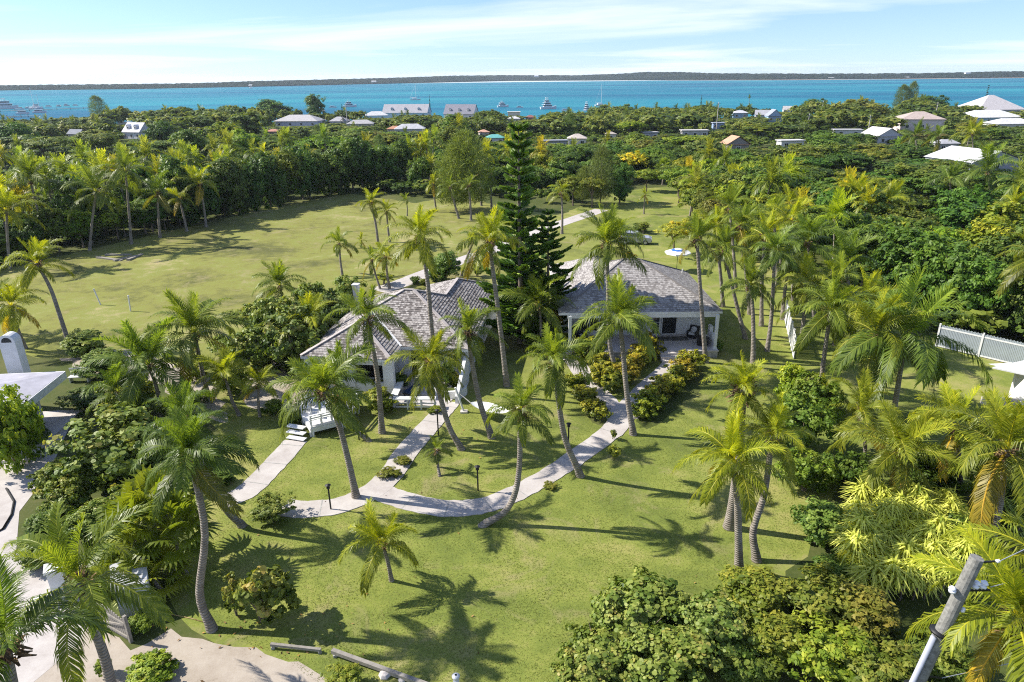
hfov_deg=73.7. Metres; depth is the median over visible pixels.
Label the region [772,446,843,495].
bush
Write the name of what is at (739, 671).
bush
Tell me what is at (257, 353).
sea grape tree
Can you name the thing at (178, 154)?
palm tree
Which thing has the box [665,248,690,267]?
parasol
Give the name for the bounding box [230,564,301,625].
sea grape shrub
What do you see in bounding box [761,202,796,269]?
palm tree
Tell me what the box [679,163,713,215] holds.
palm tree
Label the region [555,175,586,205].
tree
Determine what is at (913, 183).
broadleaf tree
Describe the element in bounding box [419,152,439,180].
palm tree
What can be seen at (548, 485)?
bush
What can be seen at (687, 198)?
broadleaf tree
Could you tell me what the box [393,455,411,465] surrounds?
bush
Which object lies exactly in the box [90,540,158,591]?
fan palm
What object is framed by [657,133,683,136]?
broadleaf tree
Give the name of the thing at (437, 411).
path lamp
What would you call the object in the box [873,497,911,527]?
strap leaved plant
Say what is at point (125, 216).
broadleaf tree
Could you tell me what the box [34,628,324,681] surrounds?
sand track
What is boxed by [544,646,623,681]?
sea grape shrub
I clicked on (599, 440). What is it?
garden path
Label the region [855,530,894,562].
strap leaved plant
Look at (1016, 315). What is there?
broadleaf tree
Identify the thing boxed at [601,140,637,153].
broadleaf tree
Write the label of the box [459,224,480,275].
palm tree
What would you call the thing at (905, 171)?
broadleaf tree
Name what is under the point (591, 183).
tree
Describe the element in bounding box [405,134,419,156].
palm tree
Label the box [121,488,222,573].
fan palm
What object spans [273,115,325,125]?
house
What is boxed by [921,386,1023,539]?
palm tree
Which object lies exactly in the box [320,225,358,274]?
palm tree
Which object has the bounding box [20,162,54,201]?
palm tree
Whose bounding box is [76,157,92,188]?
palm tree
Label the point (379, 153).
broadleaf tree
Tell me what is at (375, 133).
broadleaf tree
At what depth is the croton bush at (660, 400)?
47.37 m
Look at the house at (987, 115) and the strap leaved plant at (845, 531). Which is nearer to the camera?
the strap leaved plant at (845, 531)
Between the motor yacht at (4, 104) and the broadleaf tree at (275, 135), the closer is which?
the broadleaf tree at (275, 135)
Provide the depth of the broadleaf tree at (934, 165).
136.60 m
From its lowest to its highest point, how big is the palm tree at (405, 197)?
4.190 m
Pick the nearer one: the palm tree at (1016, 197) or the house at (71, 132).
the palm tree at (1016, 197)
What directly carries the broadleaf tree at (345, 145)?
on the ground at (910, 611)
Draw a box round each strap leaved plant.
[825,517,864,564]
[830,528,874,564]
[836,508,882,545]
[838,494,877,521]
[839,476,878,512]
[841,560,889,589]
[845,553,898,605]
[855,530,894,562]
[861,514,897,547]
[862,486,893,508]
[862,552,919,597]
[864,480,893,503]
[864,495,900,528]
[869,547,894,561]
[872,521,906,552]
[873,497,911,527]
[877,489,923,520]
[878,555,927,600]
[880,538,910,560]
[887,534,928,564]
[892,519,918,541]
[897,526,924,543]
[897,563,940,604]
[904,482,935,503]
[905,501,932,531]
[910,492,949,519]
[910,538,938,562]
[910,557,950,598]
[911,520,946,543]
[912,495,942,511]
[916,512,960,545]
[918,536,950,556]
[919,503,948,521]
[926,551,966,597]
[931,485,964,510]
[933,499,967,518]
[937,486,969,511]
[937,539,964,574]
[944,534,978,575]
[951,501,971,520]
[951,517,980,555]
[985,493,1022,520]
[991,500,1023,540]
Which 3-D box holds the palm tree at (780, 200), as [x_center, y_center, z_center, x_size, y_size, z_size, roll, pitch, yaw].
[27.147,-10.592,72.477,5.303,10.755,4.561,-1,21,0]
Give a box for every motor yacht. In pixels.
[0,98,18,108]
[16,111,28,113]
[32,109,46,112]
[343,100,356,106]
[497,101,508,106]
[540,98,556,108]
[583,102,588,110]
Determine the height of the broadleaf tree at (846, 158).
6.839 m
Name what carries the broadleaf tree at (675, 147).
on the ground at (910, 611)
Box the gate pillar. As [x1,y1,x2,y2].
[43,563,66,590]
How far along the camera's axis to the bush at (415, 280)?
76.99 m
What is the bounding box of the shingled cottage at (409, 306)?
[300,278,497,403]
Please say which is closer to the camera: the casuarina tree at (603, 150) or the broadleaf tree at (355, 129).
the casuarina tree at (603, 150)
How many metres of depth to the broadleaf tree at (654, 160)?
146.83 m
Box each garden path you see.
[229,440,306,505]
[278,402,459,517]
[375,407,634,516]
[560,353,618,418]
[611,363,677,418]
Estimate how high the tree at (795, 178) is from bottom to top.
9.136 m
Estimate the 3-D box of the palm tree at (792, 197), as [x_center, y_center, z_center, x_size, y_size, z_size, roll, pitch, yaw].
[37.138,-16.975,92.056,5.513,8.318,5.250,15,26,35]
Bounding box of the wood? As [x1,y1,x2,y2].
[0,93,1023,140]
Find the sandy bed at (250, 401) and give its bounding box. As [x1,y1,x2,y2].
[60,349,343,421]
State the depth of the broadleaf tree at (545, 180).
132.85 m
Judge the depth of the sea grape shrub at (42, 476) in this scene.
38.53 m
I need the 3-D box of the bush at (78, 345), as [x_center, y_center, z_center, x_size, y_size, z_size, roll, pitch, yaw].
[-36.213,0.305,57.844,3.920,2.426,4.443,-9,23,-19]
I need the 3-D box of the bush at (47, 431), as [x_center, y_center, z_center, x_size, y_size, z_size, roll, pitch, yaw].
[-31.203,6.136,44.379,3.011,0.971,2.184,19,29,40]
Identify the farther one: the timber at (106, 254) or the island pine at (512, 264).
the timber at (106, 254)
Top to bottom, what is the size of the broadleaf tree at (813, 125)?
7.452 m
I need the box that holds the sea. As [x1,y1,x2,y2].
[0,78,1023,122]
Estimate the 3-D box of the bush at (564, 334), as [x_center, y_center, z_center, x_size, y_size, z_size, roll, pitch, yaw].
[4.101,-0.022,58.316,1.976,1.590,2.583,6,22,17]
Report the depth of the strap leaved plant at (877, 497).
34.44 m
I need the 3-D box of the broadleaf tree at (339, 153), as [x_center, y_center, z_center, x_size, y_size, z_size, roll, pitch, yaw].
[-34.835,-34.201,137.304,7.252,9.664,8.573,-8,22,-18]
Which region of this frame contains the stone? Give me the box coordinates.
[378,671,389,679]
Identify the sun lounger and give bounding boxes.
[403,378,420,395]
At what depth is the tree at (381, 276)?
76.55 m
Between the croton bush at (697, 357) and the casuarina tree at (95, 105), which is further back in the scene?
the casuarina tree at (95, 105)
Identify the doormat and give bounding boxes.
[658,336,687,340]
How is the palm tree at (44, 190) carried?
on the ground at (910, 611)
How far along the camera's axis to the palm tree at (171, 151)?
127.39 m
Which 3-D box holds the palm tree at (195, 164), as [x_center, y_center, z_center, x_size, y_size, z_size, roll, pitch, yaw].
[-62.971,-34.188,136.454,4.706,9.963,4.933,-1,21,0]
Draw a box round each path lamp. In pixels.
[325,483,331,508]
[435,409,438,435]
[474,465,479,490]
[566,422,571,439]
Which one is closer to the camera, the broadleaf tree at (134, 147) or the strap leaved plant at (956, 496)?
the strap leaved plant at (956, 496)
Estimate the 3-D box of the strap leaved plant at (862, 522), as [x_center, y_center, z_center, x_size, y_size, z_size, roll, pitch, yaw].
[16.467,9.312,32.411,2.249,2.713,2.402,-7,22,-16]
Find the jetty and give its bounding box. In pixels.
[0,108,83,111]
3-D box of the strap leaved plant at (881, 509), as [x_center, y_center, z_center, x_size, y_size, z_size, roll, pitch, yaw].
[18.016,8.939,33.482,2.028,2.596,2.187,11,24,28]
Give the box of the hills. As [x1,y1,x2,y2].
[0,71,1023,90]
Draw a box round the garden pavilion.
[980,360,1023,406]
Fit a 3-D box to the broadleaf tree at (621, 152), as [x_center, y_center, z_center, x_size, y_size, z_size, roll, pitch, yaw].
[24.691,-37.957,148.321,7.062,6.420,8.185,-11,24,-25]
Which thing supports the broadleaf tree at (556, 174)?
on the ground at (910, 611)
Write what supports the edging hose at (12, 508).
on the concrete yard at (31, 668)
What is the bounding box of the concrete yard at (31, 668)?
[0,427,83,681]
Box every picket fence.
[784,300,796,358]
[935,323,1023,362]
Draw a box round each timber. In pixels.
[96,256,122,260]
[105,253,131,255]
[113,255,134,260]
[126,253,143,260]
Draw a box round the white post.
[454,387,467,413]
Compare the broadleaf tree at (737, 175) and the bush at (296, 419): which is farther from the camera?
the broadleaf tree at (737, 175)
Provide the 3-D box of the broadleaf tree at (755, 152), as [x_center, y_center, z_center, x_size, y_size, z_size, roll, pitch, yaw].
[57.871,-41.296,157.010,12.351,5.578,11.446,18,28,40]
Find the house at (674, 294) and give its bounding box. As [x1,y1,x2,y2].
[549,256,722,362]
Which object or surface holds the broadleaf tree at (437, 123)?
on the ground at (910, 611)
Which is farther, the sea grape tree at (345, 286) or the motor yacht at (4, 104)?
the motor yacht at (4, 104)
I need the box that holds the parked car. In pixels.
[621,231,651,244]
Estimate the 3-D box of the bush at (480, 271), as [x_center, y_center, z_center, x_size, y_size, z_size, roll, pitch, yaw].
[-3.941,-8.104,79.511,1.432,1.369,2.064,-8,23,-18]
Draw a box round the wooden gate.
[97,603,133,643]
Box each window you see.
[579,318,606,331]
[661,317,677,333]
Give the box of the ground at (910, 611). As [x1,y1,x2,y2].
[0,121,1023,681]
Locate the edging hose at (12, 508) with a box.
[0,487,14,530]
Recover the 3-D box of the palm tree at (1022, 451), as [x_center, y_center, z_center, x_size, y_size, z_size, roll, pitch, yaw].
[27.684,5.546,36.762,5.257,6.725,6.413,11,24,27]
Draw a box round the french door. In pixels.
[410,350,440,373]
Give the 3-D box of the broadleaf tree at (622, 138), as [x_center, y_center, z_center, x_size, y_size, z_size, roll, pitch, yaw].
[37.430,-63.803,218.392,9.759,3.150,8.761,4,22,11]
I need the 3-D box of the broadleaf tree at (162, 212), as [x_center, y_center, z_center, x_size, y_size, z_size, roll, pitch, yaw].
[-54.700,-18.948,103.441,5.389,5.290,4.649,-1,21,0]
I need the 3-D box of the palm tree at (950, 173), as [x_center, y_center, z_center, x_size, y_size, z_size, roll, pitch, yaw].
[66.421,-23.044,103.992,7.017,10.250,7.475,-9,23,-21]
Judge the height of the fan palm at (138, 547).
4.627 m
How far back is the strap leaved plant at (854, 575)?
30.14 m
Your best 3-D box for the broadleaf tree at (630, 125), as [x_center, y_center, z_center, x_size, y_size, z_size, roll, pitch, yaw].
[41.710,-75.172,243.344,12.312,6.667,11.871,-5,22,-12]
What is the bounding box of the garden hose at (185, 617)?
[160,612,202,621]
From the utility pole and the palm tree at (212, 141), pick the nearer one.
the utility pole
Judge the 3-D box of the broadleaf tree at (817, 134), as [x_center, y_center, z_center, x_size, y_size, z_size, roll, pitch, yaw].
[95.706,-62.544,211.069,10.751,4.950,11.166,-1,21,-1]
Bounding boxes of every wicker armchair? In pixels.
[574,327,587,338]
[686,324,699,338]
[697,335,709,345]
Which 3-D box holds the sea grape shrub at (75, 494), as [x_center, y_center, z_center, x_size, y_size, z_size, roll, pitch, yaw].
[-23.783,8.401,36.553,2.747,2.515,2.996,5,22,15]
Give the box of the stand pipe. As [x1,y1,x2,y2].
[452,672,459,681]
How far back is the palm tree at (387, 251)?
73.50 m
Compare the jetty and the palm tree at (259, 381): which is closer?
the palm tree at (259, 381)
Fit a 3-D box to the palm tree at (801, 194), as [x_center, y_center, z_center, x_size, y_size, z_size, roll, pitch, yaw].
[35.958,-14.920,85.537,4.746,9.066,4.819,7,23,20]
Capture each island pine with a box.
[476,121,558,343]
[511,208,581,338]
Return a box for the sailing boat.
[594,85,605,105]
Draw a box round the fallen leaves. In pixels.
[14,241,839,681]
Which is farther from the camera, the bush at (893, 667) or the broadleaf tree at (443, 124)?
the broadleaf tree at (443, 124)
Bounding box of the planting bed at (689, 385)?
[585,370,703,428]
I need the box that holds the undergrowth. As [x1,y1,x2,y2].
[0,116,1023,335]
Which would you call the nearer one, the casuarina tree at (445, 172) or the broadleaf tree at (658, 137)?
the casuarina tree at (445, 172)
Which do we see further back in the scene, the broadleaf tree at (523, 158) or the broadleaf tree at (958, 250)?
the broadleaf tree at (523, 158)
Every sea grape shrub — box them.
[26,457,65,492]
[31,472,93,519]
[41,401,163,491]
[61,497,112,544]
[94,373,160,414]
[107,412,172,467]
[107,483,140,523]
[158,396,189,415]
[221,571,243,615]
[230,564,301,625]
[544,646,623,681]
[556,620,635,681]
[589,564,690,676]
[617,619,723,681]
[664,587,759,672]
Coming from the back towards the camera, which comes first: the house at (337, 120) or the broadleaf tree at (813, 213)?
the house at (337, 120)
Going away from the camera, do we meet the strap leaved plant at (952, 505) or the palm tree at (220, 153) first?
the strap leaved plant at (952, 505)
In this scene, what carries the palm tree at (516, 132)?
on the ground at (910, 611)
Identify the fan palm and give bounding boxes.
[83,486,190,571]
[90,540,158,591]
[92,464,208,562]
[114,544,195,607]
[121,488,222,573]
[654,157,671,184]
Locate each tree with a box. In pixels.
[0,122,39,139]
[0,134,50,145]
[0,140,12,171]
[0,147,83,245]
[0,167,28,231]
[0,183,52,268]
[0,214,35,242]
[0,231,11,244]
[0,236,75,337]
[0,237,24,262]
[0,275,48,348]
[0,277,33,331]
[0,383,46,474]
[0,496,176,681]
[0,551,114,681]
[4,178,44,217]
[5,154,39,201]
[7,133,28,152]
[8,145,36,197]
[9,229,49,246]
[19,136,73,155]
[19,217,53,241]
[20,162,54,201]
[24,196,52,216]
[27,164,63,203]
[31,155,63,197]
[32,208,76,251]
[43,152,77,193]
[47,174,102,242]
[59,209,97,247]
[60,164,136,250]
[61,163,83,180]
[65,138,92,166]
[67,137,87,143]
[71,129,118,149]
[74,222,105,243]
[76,144,103,170]
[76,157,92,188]
[77,149,117,197]
[79,356,164,421]
[81,314,200,417]
[85,133,121,159]
[86,148,123,201]
[87,95,106,115]
[89,196,122,232]
[90,141,154,243]
[97,210,133,238]
[98,153,133,228]
[106,187,130,206]
[108,204,135,236]
[114,141,159,157]
[119,163,161,227]
[120,157,156,225]
[123,199,156,233]
[123,390,259,633]
[131,134,161,170]
[132,198,168,232]
[133,170,186,237]
[137,287,254,400]
[140,379,247,528]
[142,120,177,140]
[146,153,168,220]
[147,140,171,152]
[152,197,180,228]
[157,153,208,223]
[162,146,186,164]
[165,187,193,231]
[167,195,181,225]
[167,195,205,226]
[168,129,219,167]
[168,149,193,168]
[169,165,219,226]
[174,139,192,159]
[176,141,202,166]
[187,164,221,218]
[189,144,206,168]
[192,346,261,416]
[202,134,221,161]
[204,151,222,164]
[205,121,240,134]
[205,148,227,162]
[205,156,245,216]
[210,121,237,141]
[210,144,240,161]
[213,365,249,394]
[214,159,251,215]
[215,129,243,158]
[217,105,235,110]
[217,127,239,153]
[226,322,285,376]
[227,129,261,152]
[232,364,281,417]
[233,152,249,163]
[237,159,265,212]
[237,301,263,327]
[240,137,264,196]
[246,151,287,208]
[250,257,306,302]
[250,295,299,328]
[254,99,293,119]
[256,141,269,152]
[259,136,296,148]
[260,127,269,138]
[260,303,328,377]
[265,147,304,202]
[267,342,377,498]
[270,133,299,137]
[272,130,290,153]
[273,291,340,349]
[278,143,320,199]
[279,126,297,146]
[289,281,333,327]
[289,339,375,441]
[292,149,330,197]
[293,134,350,152]
[304,93,325,113]
[308,286,354,330]
[311,124,320,136]
[311,153,350,195]
[313,123,335,149]
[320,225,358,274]
[322,104,326,123]
[322,284,406,434]
[324,146,357,191]
[330,129,374,140]
[331,274,367,297]
[337,138,370,189]
[337,497,418,597]
[338,128,369,130]
[346,136,381,189]
[354,231,366,247]
[355,187,386,245]
[357,244,389,288]
[358,131,375,148]
[362,144,402,188]
[368,130,385,144]
[368,134,406,145]
[370,241,398,288]
[372,134,384,147]
[372,198,397,241]
[373,272,394,284]
[379,204,452,385]
[381,132,409,135]
[384,138,413,182]
[384,325,469,450]
[398,193,411,215]
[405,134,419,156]
[405,156,431,191]
[411,134,433,160]
[414,147,443,155]
[415,129,435,178]
[419,126,463,151]
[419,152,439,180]
[422,435,452,476]
[424,123,444,169]
[425,172,444,211]
[427,152,454,180]
[431,143,479,206]
[434,118,469,129]
[436,174,462,218]
[438,114,473,140]
[438,298,508,439]
[442,126,495,210]
[450,112,467,130]
[455,174,483,220]
[455,203,528,387]
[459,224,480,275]
[477,137,500,165]
[477,167,499,207]
[478,372,554,527]
[479,153,507,167]
[481,168,504,192]
[482,167,508,181]
[483,142,505,155]
[495,134,517,184]
[498,268,576,339]
[501,154,529,176]
[506,131,527,168]
[517,322,593,478]
[525,147,552,155]
[526,164,546,191]
[529,152,558,167]
[530,134,551,161]
[530,169,555,190]
[540,166,567,188]
[546,143,576,147]
[546,145,561,155]
[546,167,574,181]
[547,182,573,233]
[548,156,579,173]
[554,148,590,160]
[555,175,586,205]
[560,144,590,163]
[562,113,575,135]
[567,137,578,146]
[567,146,599,162]
[570,165,598,176]
[570,202,646,364]
[572,165,591,202]
[572,266,659,436]
[578,174,607,207]
[579,160,610,169]
[583,145,613,156]
[587,144,616,202]
[589,104,608,112]
[589,159,619,171]
[593,217,643,257]
[599,129,613,144]
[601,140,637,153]
[607,155,624,168]
[607,162,636,202]
[614,136,627,142]
[614,150,636,162]
[615,120,645,134]
[617,104,634,109]
[618,150,649,178]
[622,132,657,145]
[622,157,649,168]
[629,139,653,149]
[633,168,661,191]
[635,146,671,168]
[637,186,651,213]
[639,222,649,233]
[643,142,673,167]
[645,150,675,168]
[648,156,679,180]
[650,134,673,139]
[653,218,692,248]
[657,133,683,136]
[658,165,690,195]
[658,166,693,198]
[660,135,716,145]
[666,144,684,150]
[666,176,684,202]
[667,148,693,159]
[667,211,722,363]
[670,406,797,568]
[671,156,695,166]
[672,171,708,187]
[676,195,699,212]
[677,138,725,154]
[678,155,693,167]
[678,182,716,196]
[679,160,709,211]
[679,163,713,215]
[682,213,713,230]
[687,188,716,217]
[691,203,738,307]
[692,149,714,171]
[693,223,755,339]
[695,136,721,162]
[697,158,727,175]
[698,198,735,215]
[700,351,780,531]
[705,174,747,208]
[705,183,752,290]
[707,201,768,314]
[709,130,746,141]
[709,165,744,180]
[711,169,754,201]
[713,143,738,169]
[713,212,761,226]
[714,179,756,206]
[716,163,746,183]
[717,255,781,363]
[728,148,750,162]
[728,153,757,167]
[729,201,763,246]
[730,155,766,167]
[735,207,797,326]
[737,168,815,212]
[738,161,772,173]
[738,391,816,563]
[739,163,764,184]
[741,124,776,134]
[742,148,782,157]
[742,153,780,165]
[743,223,816,351]
[745,147,774,152]
[747,192,795,287]
[749,192,787,212]
[750,154,793,219]
[753,157,768,168]
[755,168,810,182]
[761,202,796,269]
[763,196,816,300]
[767,240,822,319]
[769,183,807,204]
[770,143,828,158]
[771,151,806,177]
[772,156,813,168]
[774,251,845,348]
[775,266,880,375]
[778,213,850,318]
[785,185,818,219]
[789,144,816,151]
[793,156,834,168]
[793,186,861,251]
[794,205,840,243]
[797,118,834,137]
[799,166,845,182]
[801,98,829,113]
[801,177,846,208]
[805,132,856,148]
[806,130,835,143]
[809,249,885,345]
[811,142,856,170]
[812,229,879,315]
[813,185,864,270]
[814,169,868,184]
[814,266,909,336]
[820,372,849,404]
[822,366,903,454]
[823,165,867,195]
[824,149,875,168]
[824,171,890,188]
[825,397,969,510]
[826,264,993,415]
[827,209,907,273]
[830,185,896,247]
[831,98,892,114]
[832,285,934,409]
[833,171,885,209]
[833,221,922,286]
[837,223,902,285]
[840,133,879,138]
[850,143,894,150]
[850,182,887,222]
[851,147,901,169]
[856,182,914,207]
[857,207,941,229]
[858,223,955,298]
[864,169,903,185]
[868,158,927,171]
[871,216,926,227]
[872,178,911,214]
[876,162,943,183]
[886,143,933,158]
[887,158,971,164]
[888,190,937,216]
[891,84,912,107]
[891,136,906,151]
[891,244,952,310]
[899,115,936,147]
[901,176,955,201]
[902,523,1023,681]
[905,380,1018,492]
[906,80,919,99]
[906,219,944,231]
[909,132,949,143]
[918,238,1001,328]
[919,226,966,247]
[920,95,951,105]
[920,159,977,171]
[921,124,953,151]
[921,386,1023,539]
[923,158,972,190]
[926,201,1000,233]
[930,183,1000,208]
[931,176,985,205]
[934,227,979,249]
[936,497,1023,620]
[938,255,1023,334]
[941,172,1002,188]
[949,119,989,147]
[955,121,995,134]
[956,200,1023,231]
[958,141,1019,204]
[960,217,1022,260]
[961,117,979,145]
[966,231,1023,313]
[966,399,1023,472]
[978,127,1010,140]
[982,173,1014,184]
[984,177,1022,199]
[986,266,1023,338]
[992,157,1023,202]
[994,228,1023,298]
[998,185,1023,219]
[1002,221,1023,258]
[1017,193,1023,215]
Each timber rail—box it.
[270,642,321,653]
[331,648,426,681]
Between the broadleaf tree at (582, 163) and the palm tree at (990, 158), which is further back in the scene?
the broadleaf tree at (582, 163)
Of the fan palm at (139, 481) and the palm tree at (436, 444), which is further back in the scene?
the palm tree at (436, 444)
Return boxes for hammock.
[458,392,517,413]
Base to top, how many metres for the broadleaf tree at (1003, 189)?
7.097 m
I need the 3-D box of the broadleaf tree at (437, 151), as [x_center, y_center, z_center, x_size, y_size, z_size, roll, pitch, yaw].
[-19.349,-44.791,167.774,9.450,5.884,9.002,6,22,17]
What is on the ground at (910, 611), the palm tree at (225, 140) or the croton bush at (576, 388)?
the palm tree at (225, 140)
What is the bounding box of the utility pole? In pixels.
[904,549,1023,681]
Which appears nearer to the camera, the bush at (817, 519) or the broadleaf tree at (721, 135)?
the bush at (817, 519)
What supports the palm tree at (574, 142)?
on the ground at (910, 611)
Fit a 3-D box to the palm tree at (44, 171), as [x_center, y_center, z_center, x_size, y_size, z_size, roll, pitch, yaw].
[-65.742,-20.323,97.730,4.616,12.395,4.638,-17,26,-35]
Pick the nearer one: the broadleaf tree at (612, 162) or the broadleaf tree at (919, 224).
the broadleaf tree at (919, 224)
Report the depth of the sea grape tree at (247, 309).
61.57 m
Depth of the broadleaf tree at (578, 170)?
135.56 m
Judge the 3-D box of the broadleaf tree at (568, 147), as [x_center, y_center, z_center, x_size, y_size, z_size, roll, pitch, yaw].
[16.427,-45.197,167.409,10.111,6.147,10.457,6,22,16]
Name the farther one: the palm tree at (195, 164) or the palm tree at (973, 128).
the palm tree at (973, 128)
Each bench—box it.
[68,367,90,382]
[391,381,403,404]
[392,396,436,409]
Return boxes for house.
[0,331,82,463]
[66,129,83,135]
[121,122,147,138]
[268,129,279,133]
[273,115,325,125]
[329,117,350,123]
[347,120,373,125]
[366,111,387,117]
[382,104,431,117]
[387,126,397,130]
[394,124,425,131]
[443,104,478,117]
[478,129,489,134]
[486,134,504,141]
[507,111,520,116]
[508,116,519,120]
[543,139,567,145]
[549,256,722,362]
[567,134,586,144]
[605,132,616,140]
[642,131,658,139]
[679,129,709,134]
[711,122,725,129]
[719,135,750,149]
[732,110,747,117]
[754,110,771,116]
[764,109,781,121]
[775,139,805,147]
[782,106,791,111]
[832,129,863,133]
[861,126,902,144]
[893,111,946,131]
[924,145,1022,171]
[930,139,958,148]
[958,95,1023,111]
[962,110,1019,122]
[983,118,1023,126]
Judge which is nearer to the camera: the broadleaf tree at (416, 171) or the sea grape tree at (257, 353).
the sea grape tree at (257, 353)
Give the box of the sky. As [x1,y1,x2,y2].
[0,0,1023,84]
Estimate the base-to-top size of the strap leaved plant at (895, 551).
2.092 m
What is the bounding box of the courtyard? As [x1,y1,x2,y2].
[389,394,452,405]
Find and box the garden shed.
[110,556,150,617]
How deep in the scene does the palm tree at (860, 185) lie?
85.22 m
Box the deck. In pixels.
[286,393,359,440]
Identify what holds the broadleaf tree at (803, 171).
on the ground at (910, 611)
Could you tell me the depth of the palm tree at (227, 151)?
131.79 m
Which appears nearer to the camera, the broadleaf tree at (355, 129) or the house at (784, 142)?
the house at (784, 142)
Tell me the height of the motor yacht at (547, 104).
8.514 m
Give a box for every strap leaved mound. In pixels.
[826,508,851,544]
[834,544,900,588]
[867,501,925,536]
[889,540,932,586]
[913,519,964,558]
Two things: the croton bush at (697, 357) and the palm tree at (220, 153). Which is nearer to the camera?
the croton bush at (697, 357)
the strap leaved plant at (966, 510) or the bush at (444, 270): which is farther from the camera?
the bush at (444, 270)
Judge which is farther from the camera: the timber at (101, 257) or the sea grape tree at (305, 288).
the timber at (101, 257)
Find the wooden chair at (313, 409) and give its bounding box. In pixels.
[308,401,318,415]
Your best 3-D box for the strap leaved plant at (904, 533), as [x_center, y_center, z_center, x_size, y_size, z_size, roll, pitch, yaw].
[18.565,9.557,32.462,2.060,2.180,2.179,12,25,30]
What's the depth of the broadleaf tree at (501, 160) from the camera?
148.27 m
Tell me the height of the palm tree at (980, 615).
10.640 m
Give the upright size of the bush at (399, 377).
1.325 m
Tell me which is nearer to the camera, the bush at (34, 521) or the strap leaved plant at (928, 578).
the strap leaved plant at (928, 578)
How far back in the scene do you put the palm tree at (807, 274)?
54.82 m
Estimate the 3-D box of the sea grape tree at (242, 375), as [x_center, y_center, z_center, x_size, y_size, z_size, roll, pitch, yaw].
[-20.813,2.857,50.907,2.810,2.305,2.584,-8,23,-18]
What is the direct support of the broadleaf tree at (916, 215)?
on the ground at (910, 611)
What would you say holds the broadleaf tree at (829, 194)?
on the ground at (910, 611)
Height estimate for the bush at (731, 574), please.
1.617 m
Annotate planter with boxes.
[435,385,466,398]
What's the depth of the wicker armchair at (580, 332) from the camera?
58.55 m
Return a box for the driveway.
[374,209,607,292]
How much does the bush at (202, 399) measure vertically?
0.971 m
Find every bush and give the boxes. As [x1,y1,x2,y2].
[7,543,47,570]
[23,505,64,539]
[32,422,50,443]
[53,385,106,415]
[58,328,108,357]
[70,347,127,377]
[93,659,111,676]
[124,648,179,681]
[128,609,152,633]
[190,360,209,381]
[193,392,209,403]
[198,467,236,485]
[206,334,233,352]
[221,309,242,318]
[248,491,296,524]
[260,398,282,415]
[279,410,301,423]
[320,661,363,681]
[361,386,398,412]
[375,466,402,477]
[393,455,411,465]
[395,372,410,386]
[410,276,420,283]
[418,278,425,284]
[427,405,441,413]
[428,249,463,282]
[442,360,454,386]
[451,371,458,387]
[473,267,483,276]
[523,334,554,353]
[542,480,557,489]
[553,332,567,345]
[564,372,592,388]
[569,336,607,362]
[569,384,597,399]
[573,388,598,410]
[578,397,613,419]
[587,352,618,367]
[590,362,616,387]
[601,366,630,392]
[606,444,621,457]
[610,430,616,438]
[611,361,640,382]
[620,353,644,371]
[625,344,657,362]
[630,384,668,409]
[631,399,660,420]
[632,222,648,231]
[632,336,666,357]
[644,381,676,398]
[648,374,685,391]
[662,364,688,385]
[668,358,700,378]
[675,349,709,366]
[707,638,783,681]
[714,564,755,605]
[717,339,725,350]
[730,564,798,628]
[738,610,821,681]
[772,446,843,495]
[773,361,804,397]
[778,560,871,633]
[779,390,845,450]
[782,369,847,415]
[782,609,880,681]
[790,495,847,552]
[809,553,851,588]
[815,450,884,491]
[828,578,905,648]
[828,629,931,681]
[896,621,976,681]
[903,448,966,497]
[945,510,1002,561]
[958,463,1023,521]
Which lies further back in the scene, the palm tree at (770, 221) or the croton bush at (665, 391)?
the palm tree at (770, 221)
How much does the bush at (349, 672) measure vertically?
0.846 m
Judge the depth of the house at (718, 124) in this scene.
290.55 m
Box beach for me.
[808,78,968,79]
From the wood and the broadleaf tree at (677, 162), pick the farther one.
the wood
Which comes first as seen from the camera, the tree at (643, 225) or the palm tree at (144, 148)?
the tree at (643, 225)
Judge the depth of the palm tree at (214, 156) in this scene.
124.67 m
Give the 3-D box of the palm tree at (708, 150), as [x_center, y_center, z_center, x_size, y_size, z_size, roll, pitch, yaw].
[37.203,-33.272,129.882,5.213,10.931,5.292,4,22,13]

